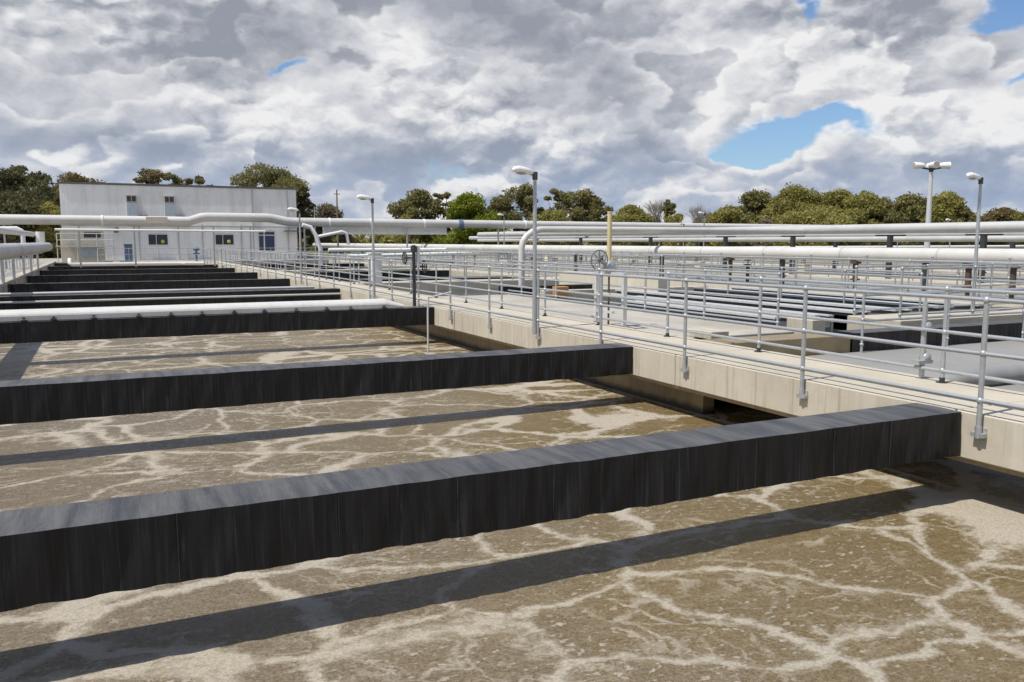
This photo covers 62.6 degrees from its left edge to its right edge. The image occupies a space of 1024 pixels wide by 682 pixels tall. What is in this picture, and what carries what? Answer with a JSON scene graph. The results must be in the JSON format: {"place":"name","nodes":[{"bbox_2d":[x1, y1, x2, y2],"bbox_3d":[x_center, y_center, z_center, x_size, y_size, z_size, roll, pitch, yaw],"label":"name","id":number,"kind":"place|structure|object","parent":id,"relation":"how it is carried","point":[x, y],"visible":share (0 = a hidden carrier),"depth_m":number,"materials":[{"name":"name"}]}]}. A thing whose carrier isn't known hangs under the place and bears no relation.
{"place":"outdoors","nodes":[
{"label":"outdoors","id":0,"kind":"place"},
{"bbox_2d":[55,228,265,231],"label":"thin pipe","id":1,"kind":"object","parent":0,"point":[154,230],"visible":1,"depth_m":54.28,"materials":[{"name":"white metal"}]},
{"bbox_2d":[57,181,301,259],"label":"plant building","id":2,"kind":"structure","parent":0,"point":[105,199],"depth_m":77.89,"materials":[{"name":"metal"}]},
{"bbox_2d":[258,231,275,250],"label":"window","id":3,"kind":"structure","parent":2,"relation":"in","point":[266,240],"depth_m":81.24,"materials":[{"name":"glass"}]},
{"bbox_2d":[0,244,665,279],"bbox_3d":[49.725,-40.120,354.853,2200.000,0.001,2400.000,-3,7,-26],"label":"ground","id":4,"kind":"structure","parent":0,"point":[8,273],"depth_m":74.00,"materials":[{"name":"green concrete"}]},
{"bbox_2d":[0,166,53,200],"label":"gum tree","id":5,"kind":"object","parent":4,"relation":"on","point":[9,178],"visible":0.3,"depth_m":88.99,"materials":[{"name":"green plant"}]},
{"bbox_2d":[0,261,55,292],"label":"tank wall","id":6,"kind":"structure","parent":4,"relation":"on","point":[19,277],"depth_m":38.42,"materials":[{"name":"grey concrete"}]},
{"bbox_2d":[0,242,52,292],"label":"pipe","id":7,"kind":"object","parent":6,"relation":"on","point":[8,251],"visible":0.97,"depth_m":33.64,"materials":[{"name":"silver metal"}]},
{"bbox_2d":[0,286,314,295],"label":"thin pipe","id":8,"kind":"object","parent":6,"relation":"attached to","point":[146,291],"visible":0.94,"depth_m":27.21,"materials":[{"name":"silver metal"}]},
{"bbox_2d":[0,288,339,309],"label":"baffle beam","id":9,"kind":"structure","parent":6,"relation":"attached to","point":[153,302],"depth_m":26.61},
{"bbox_2d":[0,293,340,303],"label":"thin pipe","id":10,"kind":"object","parent":9,"relation":"attached to","point":[120,299],"visible":1,"depth_m":26.49,"materials":[{"name":"silver metal"}]},
{"bbox_2d":[0,306,433,343],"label":"baffle beam","id":11,"kind":"structure","parent":6,"relation":"attached to","point":[89,329],"depth_m":18.49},
{"bbox_2d":[0,298,403,321],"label":"pipe","id":12,"kind":"object","parent":11,"relation":"on","point":[23,315],"visible":1,"depth_m":18.45,"materials":[{"name":"metal"}]},
{"bbox_2d":[402,245,426,305],"bbox_3d":[-2.452,-1.645,21.255,0.551,1.540,0.336,-3,7,-26],"label":"valve stand","id":13,"kind":"object","parent":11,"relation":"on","point":[415,257],"visible":0.98,"depth_m":21.25,"materials":[{"name":"metal"}]},
{"bbox_2d":[0,403,960,611],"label":"baffle beam","id":14,"kind":"structure","parent":6,"relation":"attached to","point":[69,551],"depth_m":5.73,"materials":[{"name":"metal"}]},
{"bbox_2d":[1,165,55,201],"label":"gum tree","id":15,"kind":"object","parent":4,"relation":"on","point":[36,175],"visible":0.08,"depth_m":94.53,"materials":[{"name":"green plant"}]},
{"bbox_2d":[0,185,59,257],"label":"broadleaf tree","id":16,"kind":"object","parent":4,"relation":"on","point":[20,201],"visible":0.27,"depth_m":83.26,"materials":[{"name":"green plant"}]},
{"bbox_2d":[28,201,61,257],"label":"broadleaf tree","id":17,"kind":"object","parent":4,"relation":"on","point":[48,230],"visible":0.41,"depth_m":84.61,"materials":[{"name":"green plant"}]},
{"bbox_2d":[49,171,106,206],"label":"gum tree","id":18,"kind":"object","parent":4,"relation":"on","point":[72,177],"visible":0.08,"depth_m":108.80,"materials":[{"name":"green plant"}]},
{"bbox_2d":[60,228,105,261],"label":"cabin","id":19,"kind":"object","parent":4,"relation":"on","point":[88,254],"visible":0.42,"depth_m":67.56,"materials":[{"name":"white metal"}]},
{"bbox_2d":[67,258,203,265],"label":"white pipe","id":20,"kind":"object","parent":4,"relation":"on","point":[69,260],"visible":1,"depth_m":56.76,"materials":[{"name":"metal"}]},
{"bbox_2d":[132,167,165,183],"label":"gum tree","id":21,"kind":"object","parent":4,"relation":"on","point":[151,175],"visible":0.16,"depth_m":117.22,"materials":[{"name":"plant"}]},
{"bbox_2d":[230,162,317,217],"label":"gum tree","id":22,"kind":"object","parent":4,"relation":"on","point":[272,177],"visible":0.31,"depth_m":108.50,"materials":[{"name":"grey plant"}]},
{"bbox_2d":[295,186,316,252],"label":"gum tree","id":23,"kind":"object","parent":4,"relation":"on","point":[303,199],"visible":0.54,"depth_m":109.86,"materials":[{"name":"green plant"}]},
{"bbox_2d":[306,202,356,252],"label":"broadleaf tree","id":24,"kind":"object","parent":4,"relation":"on","point":[326,211],"visible":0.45,"depth_m":115.11,"materials":[{"name":"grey plant"}]},
{"bbox_2d":[56,257,709,264],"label":"tank wall","id":25,"kind":"structure","parent":4,"relation":"on","point":[324,261],"depth_m":73.38,"materials":[{"name":"concrete"}]},
{"bbox_2d":[97,247,543,261],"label":"railing","id":26,"kind":"object","parent":25,"relation":"on","point":[188,259],"visible":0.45,"depth_m":68.97,"materials":[{"name":"metal"}]},
{"bbox_2d":[0,212,805,267],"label":"overhead pipe","id":27,"kind":"object","parent":4,"relation":"on","point":[71,220],"visible":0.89,"depth_m":58.42,"materials":[{"name":"white metal"}]},
{"bbox_2d":[386,188,444,243],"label":"gum tree","id":28,"kind":"object","parent":4,"relation":"on","point":[414,201],"visible":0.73,"depth_m":114.98,"materials":[{"name":"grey plant"}]},
{"bbox_2d":[432,191,505,251],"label":"broadleaf tree","id":29,"kind":"object","parent":4,"relation":"on","point":[468,206],"visible":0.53,"depth_m":111.42,"materials":[{"name":"green plant"}]},
{"bbox_2d":[297,229,706,250],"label":"distant scrub","id":30,"kind":"object","parent":4,"relation":"on","point":[379,238],"visible":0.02,"depth_m":144.61,"materials":[{"name":"green plant"}]},
{"bbox_2d":[489,182,544,244],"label":"gum tree","id":31,"kind":"object","parent":4,"relation":"on","point":[522,200],"visible":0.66,"depth_m":115.90,"materials":[{"name":"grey plant"}]},
{"bbox_2d":[526,208,582,244],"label":"broadleaf tree","id":32,"kind":"object","parent":4,"relation":"on","point":[552,215],"visible":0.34,"depth_m":111.66,"materials":[{"name":"green plant"}]},
{"bbox_2d":[557,187,602,221],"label":"gum tree","id":33,"kind":"object","parent":4,"relation":"on","point":[581,200],"visible":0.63,"depth_m":116.15,"materials":[{"name":"green plant"}]},
{"bbox_2d":[588,198,613,245],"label":"gum tree","id":34,"kind":"object","parent":4,"relation":"on","point":[596,212],"visible":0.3,"depth_m":116.35,"materials":[{"name":"plant"}]},
{"bbox_2d":[202,261,1023,477],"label":"concrete walkway","id":35,"kind":"structure","parent":4,"relation":"on","point":[701,386],"depth_m":11.49,"materials":[{"name":"concrete"}]},
{"bbox_2d":[48,264,217,269],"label":"baffle beam","id":36,"kind":"structure","parent":35,"relation":"attached to","point":[126,267],"depth_m":57.42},
{"bbox_2d":[39,268,234,274],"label":"baffle beam","id":37,"kind":"structure","parent":35,"relation":"attached to","point":[133,271],"depth_m":49.67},
{"bbox_2d":[27,272,257,282],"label":"baffle beam","id":38,"kind":"structure","parent":35,"relation":"attached to","point":[128,277],"depth_m":42.01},
{"bbox_2d":[9,278,289,292],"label":"baffle beam","id":39,"kind":"structure","parent":35,"relation":"attached to","point":[105,286],"depth_m":34.28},
{"bbox_2d":[0,343,632,424],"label":"baffle beam","id":40,"kind":"structure","parent":35,"relation":"attached to","point":[49,399],"depth_m":10.80,"materials":[{"name":"metal"}]},
{"bbox_2d":[201,248,1023,439],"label":"railing","id":41,"kind":"object","parent":35,"relation":"attached to","point":[979,432],"visible":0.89,"depth_m":10.45,"materials":[{"name":"metal"}]},
{"bbox_2d":[357,194,375,298],"bbox_3d":[-4.288,-2.746,24.817,0.518,3.093,0.136,-3,7,-26],"label":"lamp post","id":42,"kind":"object","parent":41,"relation":"attached to","point":[363,197],"visible":0.94,"depth_m":24.85,"materials":[{"name":"metal"}]},
{"bbox_2d":[512,166,537,334],"bbox_3d":[0.233,-1.651,15.515,0.518,3.093,0.136,-3,7,-26],"label":"lamp post","id":43,"kind":"object","parent":41,"relation":"attached to","point":[520,170],"visible":1,"depth_m":15.55,"materials":[{"name":"metal"}]},
{"bbox_2d":[218,248,1023,384],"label":"railing","id":44,"kind":"object","parent":35,"relation":"on","point":[942,370],"visible":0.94,"depth_m":12.48,"materials":[{"name":"metal"}]},
{"bbox_2d":[805,340,1023,391],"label":"cover slab","id":45,"kind":"structure","parent":35,"relation":"attached to","point":[954,361],"depth_m":14.04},
{"bbox_2d":[859,288,1023,352],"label":"railing","id":46,"kind":"object","parent":45,"relation":"on","point":[861,344],"visible":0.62,"depth_m":15.52,"materials":[{"name":"metal"}]},
{"bbox_2d":[937,364,1023,385],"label":"fat pipe","id":47,"kind":"object","parent":45,"relation":"on","point":[1013,372],"visible":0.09,"depth_m":11.31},
{"bbox_2d":[911,302,932,376],"bbox_3d":[4.829,-0.016,9.892,0.240,0.880,0.140,-3,7,-26],"label":"hose tap","id":48,"kind":"object","parent":35,"relation":"on","point":[924,356],"visible":0.86,"depth_m":9.87,"materials":[{"name":"metal"}]},
{"bbox_2d":[612,204,658,245],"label":"broadleaf tree","id":49,"kind":"object","parent":4,"relation":"on","point":[630,213],"visible":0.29,"depth_m":113.90,"materials":[{"name":"green plant"}]},
{"bbox_2d":[701,204,756,245],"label":"broadleaf tree","id":50,"kind":"object","parent":4,"relation":"on","point":[727,214],"visible":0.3,"depth_m":112.12,"materials":[{"name":"green plant"}]},
{"bbox_2d":[737,188,774,244],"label":"broadleaf tree","id":51,"kind":"object","parent":4,"relation":"on","point":[753,202],"visible":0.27,"depth_m":116.81,"materials":[{"name":"green plant"}]},
{"bbox_2d":[755,181,823,223],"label":"broadleaf tree","id":52,"kind":"object","parent":4,"relation":"on","point":[791,197],"visible":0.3,"depth_m":112.53,"materials":[{"name":"green plant"}]},
{"bbox_2d":[758,205,870,245],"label":"broadleaf tree","id":53,"kind":"object","parent":4,"relation":"on","point":[817,216],"visible":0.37,"depth_m":106.02,"materials":[{"name":"green plant"}]},
{"bbox_2d":[815,188,853,214],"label":"broadleaf tree","id":54,"kind":"object","parent":4,"relation":"on","point":[830,200],"visible":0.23,"depth_m":112.07,"materials":[{"name":"green plant"}]},
{"bbox_2d":[838,190,886,245],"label":"broadleaf tree","id":55,"kind":"object","parent":4,"relation":"on","point":[861,207],"visible":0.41,"depth_m":109.83,"materials":[{"name":"green plant"}]},
{"bbox_2d":[878,191,926,245],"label":"broadleaf tree","id":56,"kind":"object","parent":4,"relation":"on","point":[907,206],"visible":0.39,"depth_m":108.21,"materials":[{"name":"green plant"}]},
{"bbox_2d":[907,189,968,245],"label":"broadleaf tree","id":57,"kind":"object","parent":4,"relation":"on","point":[945,204],"visible":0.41,"depth_m":104.69,"materials":[{"name":"green plant"}]},
{"bbox_2d":[947,204,980,244],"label":"broadleaf tree","id":58,"kind":"object","parent":4,"relation":"on","point":[967,213],"visible":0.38,"depth_m":104.85,"materials":[{"name":"green plant"}]},
{"bbox_2d":[980,207,1021,221],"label":"gum tree","id":59,"kind":"object","parent":4,"relation":"on","point":[1002,214],"visible":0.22,"depth_m":114.55,"materials":[{"name":"plant"}]},
{"bbox_2d":[302,270,448,277],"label":"baffle beam","id":60,"kind":"structure","parent":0,"point":[427,273],"depth_m":46.09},
{"bbox_2d":[323,227,446,234],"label":"cable tray","id":61,"kind":"object","parent":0,"point":[398,230],"visible":0.75,"depth_m":62.62,"materials":[{"name":"metal"}]},
{"bbox_2d":[0,326,1023,681],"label":"tank water","id":62,"kind":"structure","parent":0,"point":[906,572],"depth_m":6.47,"materials":[{"name":"liquid"}]},
{"bbox_2d":[0,0,1023,242],"label":"sky","id":63,"kind":"structure","parent":0,"point":[687,103],"materials":[{"name":"white"}]},
{"bbox_2d":[438,294,793,339],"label":"concrete deck","id":64,"kind":"structure","parent":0,"point":[737,330],"depth_m":18.84,"materials":[{"name":"concrete"}]},
{"bbox_2d":[590,211,626,327],"bbox_3d":[1.771,-0.981,16.509,0.645,3.090,1.080,-3,7,-26],"label":"gate valve","id":65,"kind":"object","parent":64,"relation":"on","point":[608,263],"visible":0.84,"depth_m":16.46,"materials":[{"name":"metal"}]},
{"bbox_2d":[508,261,780,329],"bbox_3d":[2.500,-1.395,21.492,0.071,1.107,12.037,-3,7,-26],"label":"railing","id":66,"kind":"object","parent":64,"relation":"on","point":[704,293],"visible":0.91,"depth_m":19.07,"materials":[{"name":"metal"}]},
{"bbox_2d":[687,327,728,338],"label":"concrete kerb","id":67,"kind":"structure","parent":64,"relation":"on","point":[714,331],"depth_m":14.74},
{"bbox_2d":[327,260,1023,332],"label":"channel water","id":68,"kind":"structure","parent":0,"point":[459,292],"depth_m":33.64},
{"bbox_2d":[329,260,558,278],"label":"walkway","id":69,"kind":"structure","parent":68,"relation":"on","point":[458,273],"depth_m":46.38,"materials":[{"name":"concrete"}]},
{"bbox_2d":[331,249,637,277],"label":"railing","id":70,"kind":"object","parent":69,"relation":"on","point":[473,269],"visible":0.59,"depth_m":41.06,"materials":[{"name":"metal"}]},
{"bbox_2d":[343,249,662,276],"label":"railing","id":71,"kind":"object","parent":69,"relation":"on","point":[661,256],"visible":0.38,"depth_m":43.60,"materials":[{"name":"metal"}]},
{"bbox_2d":[351,278,558,290],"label":"cross walkway","id":72,"kind":"structure","parent":68,"relation":"on","point":[422,286],"depth_m":34.42,"materials":[{"name":"concrete"}]},
{"bbox_2d":[358,254,555,282],"bbox_3d":[-2.033,-3.012,34.546,8.740,1.107,0.071,-3,7,-26],"label":"railing","id":73,"kind":"object","parent":72,"relation":"on","point":[512,266],"visible":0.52,"depth_m":34.42,"materials":[{"name":"metal"}]},
{"bbox_2d":[499,284,591,294],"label":"baffle beam","id":74,"kind":"structure","parent":68,"relation":"on","point":[570,286],"depth_m":31.03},
{"bbox_2d":[559,271,666,292],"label":"concrete wall","id":75,"kind":"structure","parent":68,"relation":"in","point":[651,283],"depth_m":30.30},
{"bbox_2d":[540,286,707,298],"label":"concrete wall","id":76,"kind":"structure","parent":68,"relation":"in","point":[612,290],"depth_m":28.83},
{"bbox_2d":[518,226,803,285],"bbox_3d":[7.085,-3.730,37.216,15.130,2.570,0.253,-3,7,-26],"label":"goose neck pipe","id":77,"kind":"object","parent":68,"relation":"on","point":[527,235],"visible":0.82,"depth_m":36.17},
{"bbox_2d":[364,260,1022,298],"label":"walkway","id":78,"kind":"structure","parent":68,"relation":"on","point":[584,271],"depth_m":47.78,"materials":[{"name":"concrete"}]},
{"bbox_2d":[313,243,1023,297],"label":"pipe","id":79,"kind":"object","parent":78,"relation":"on","point":[984,254],"visible":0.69,"depth_m":29.79,"materials":[{"name":"silver metal"}]},
{"bbox_2d":[328,245,1023,265],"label":"thin pipe","id":80,"kind":"object","parent":78,"relation":"on","point":[397,249],"visible":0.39,"depth_m":72.90,"materials":[{"name":"white metal"}]},
{"bbox_2d":[384,249,1023,299],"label":"railing","id":81,"kind":"object","parent":78,"relation":"on","point":[480,258],"visible":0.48,"depth_m":30.99,"materials":[{"name":"metal"}]},
{"bbox_2d":[408,252,1023,294],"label":"railing","id":82,"kind":"object","parent":78,"relation":"on","point":[841,271],"visible":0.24,"depth_m":31.32,"materials":[{"name":"metal"}]},
{"bbox_2d":[627,300,787,326],"bbox_3d":[4.402,-0.544,19.941,0.540,0.520,5.660,-3,7,-26],"label":"trough","id":83,"kind":"object","parent":68,"relation":"in","point":[783,320],"visible":0.3,"depth_m":19.15,"materials":[{"name":"concrete"}]},
{"bbox_2d":[627,295,833,331],"bbox_3d":[5.045,-0.684,21.132,0.540,0.520,7.260,-3,7,-26],"label":"trough","id":84,"kind":"object","parent":68,"relation":"in","point":[827,326],"visible":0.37,"depth_m":19.72,"materials":[{"name":"concrete"}]},
{"bbox_2d":[455,259,1023,287],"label":"walkway","id":85,"kind":"structure","parent":68,"relation":"on","point":[905,280],"depth_m":37.57,"materials":[{"name":"concrete"}]},
{"bbox_2d":[467,255,1023,285],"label":"railing","id":86,"kind":"object","parent":85,"relation":"on","point":[792,263],"visible":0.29,"depth_m":39.90,"materials":[{"name":"metal"}]},
{"bbox_2d":[477,221,1023,282],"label":"overhead pipe","id":87,"kind":"object","parent":85,"relation":"on","point":[990,227],"visible":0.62,"depth_m":36.77,"materials":[{"name":"silver metal"}]},
{"bbox_2d":[483,253,1023,279],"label":"railing","id":88,"kind":"object","parent":85,"relation":"on","point":[802,261],"visible":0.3,"depth_m":43.08,"materials":[{"name":"metal"}]},
{"bbox_2d":[615,289,870,329],"bbox_3d":[5.557,-0.876,22.588,0.540,0.560,9.460,-3,7,-26],"label":"trough","id":89,"kind":"object","parent":68,"relation":"in","point":[810,309],"visible":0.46,"depth_m":21.13,"materials":[{"name":"concrete"}]},
{"bbox_2d":[469,233,1023,268],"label":"overhead pipe","id":90,"kind":"object","parent":68,"relation":"in","point":[1012,245],"visible":0.29,"depth_m":50.28,"materials":[{"name":"silver metal"}]},
{"bbox_2d":[701,333,849,355],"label":"cross wall","id":91,"kind":"structure","parent":68,"relation":"in","point":[828,343],"depth_m":14.46,"materials":[{"name":"concrete"}]},
{"bbox_2d":[670,291,911,313],"bbox_3d":[6.945,-0.889,22.702,0.540,0.560,8.460,-3,7,-26],"label":"trough","id":92,"kind":"object","parent":68,"relation":"in","point":[821,304],"visible":0.21,"depth_m":20.94,"materials":[{"name":"concrete"}]},
{"bbox_2d":[558,257,1023,276],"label":"walkway","id":93,"kind":"structure","parent":68,"relation":"on","point":[995,273],"depth_m":53.27,"materials":[{"name":"concrete"}]},
{"bbox_2d":[912,161,950,247],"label":"floodlight mast","id":94,"kind":"object","parent":93,"relation":"on","point":[931,167],"visible":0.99,"depth_m":46.72,"materials":[{"name":"metal"}]},
{"bbox_2d":[572,267,1023,290],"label":"trough","id":95,"kind":"object","parent":68,"relation":"in","point":[806,278],"visible":0.11,"depth_m":36.53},
{"bbox_2d":[787,317,824,333],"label":"concrete kerb","id":96,"kind":"structure","parent":68,"relation":"on","point":[815,325],"depth_m":16.59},
{"bbox_2d":[592,271,1023,298],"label":"trough","id":97,"kind":"object","parent":68,"relation":"in","point":[981,294],"visible":0.07,"depth_m":32.01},
{"bbox_2d":[692,287,953,310],"bbox_3d":[8.076,-1.002,23.573,0.540,0.580,9.060,-3,7,-26],"label":"trough","id":98,"kind":"object","parent":68,"relation":"in","point":[820,298],"visible":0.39,"depth_m":22.57,"materials":[{"name":"concrete"}]},
{"bbox_2d":[670,281,1022,306],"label":"concrete wall","id":99,"kind":"structure","parent":68,"relation":"in","point":[709,285],"depth_m":26.99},
{"bbox_2d":[591,250,1023,298],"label":"railing","id":100,"kind":"object","parent":99,"relation":"on","point":[866,272],"visible":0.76,"depth_m":26.25,"materials":[{"name":"metal"}]},
{"bbox_2d":[730,286,993,308],"bbox_3d":[9.380,-1.063,24.088,0.540,0.580,8.860,-3,7,-26],"label":"trough","id":101,"kind":"object","parent":68,"relation":"in","point":[904,300],"visible":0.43,"depth_m":22.97,"materials":[{"name":"concrete"}]},
{"bbox_2d":[833,307,1002,329],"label":"baffle beam","id":102,"kind":"structure","parent":68,"relation":"on","point":[838,323],"depth_m":18.71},
{"bbox_2d":[667,262,922,311],"bbox_3d":[7.248,-1.534,23.616,0.071,1.126,9.738,-3,7,-26],"label":"railing","id":103,"kind":"object","parent":102,"relation":"attached to","point":[920,272],"visible":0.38,"depth_m":22.50,"materials":[{"name":"metal"}]},
{"bbox_2d":[835,319,1021,352],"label":"baffle beam","id":104,"kind":"structure","parent":68,"relation":"on","point":[1009,328],"depth_m":15.74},
{"bbox_2d":[847,307,1022,329],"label":"cross walkway","id":105,"kind":"structure","parent":68,"relation":"on","point":[953,320],"depth_m":17.84,"materials":[{"name":"concrete"}]},
{"bbox_2d":[853,263,1023,315],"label":"railing","id":106,"kind":"object","parent":105,"relation":"on","point":[991,284],"visible":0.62,"depth_m":18.89,"materials":[{"name":"metal"}]},
{"bbox_2d":[898,265,1023,317],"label":"railing","id":107,"kind":"object","parent":105,"relation":"on","point":[975,267],"visible":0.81,"depth_m":17.65,"materials":[{"name":"metal"}]},
{"bbox_2d":[966,172,983,312],"bbox_3d":[10.024,-2.115,18.430,0.518,3.093,0.136,-3,7,-26],"label":"lamp post","id":108,"kind":"object","parent":105,"relation":"on","point":[972,176],"visible":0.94,"depth_m":18.43,"materials":[{"name":"metal"}]},
{"bbox_2d":[477,235,1023,241],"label":"overhead pipe","id":109,"kind":"object","parent":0,"point":[1014,238],"visible":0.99,"depth_m":41.44,"materials":[{"name":"silver metal"}]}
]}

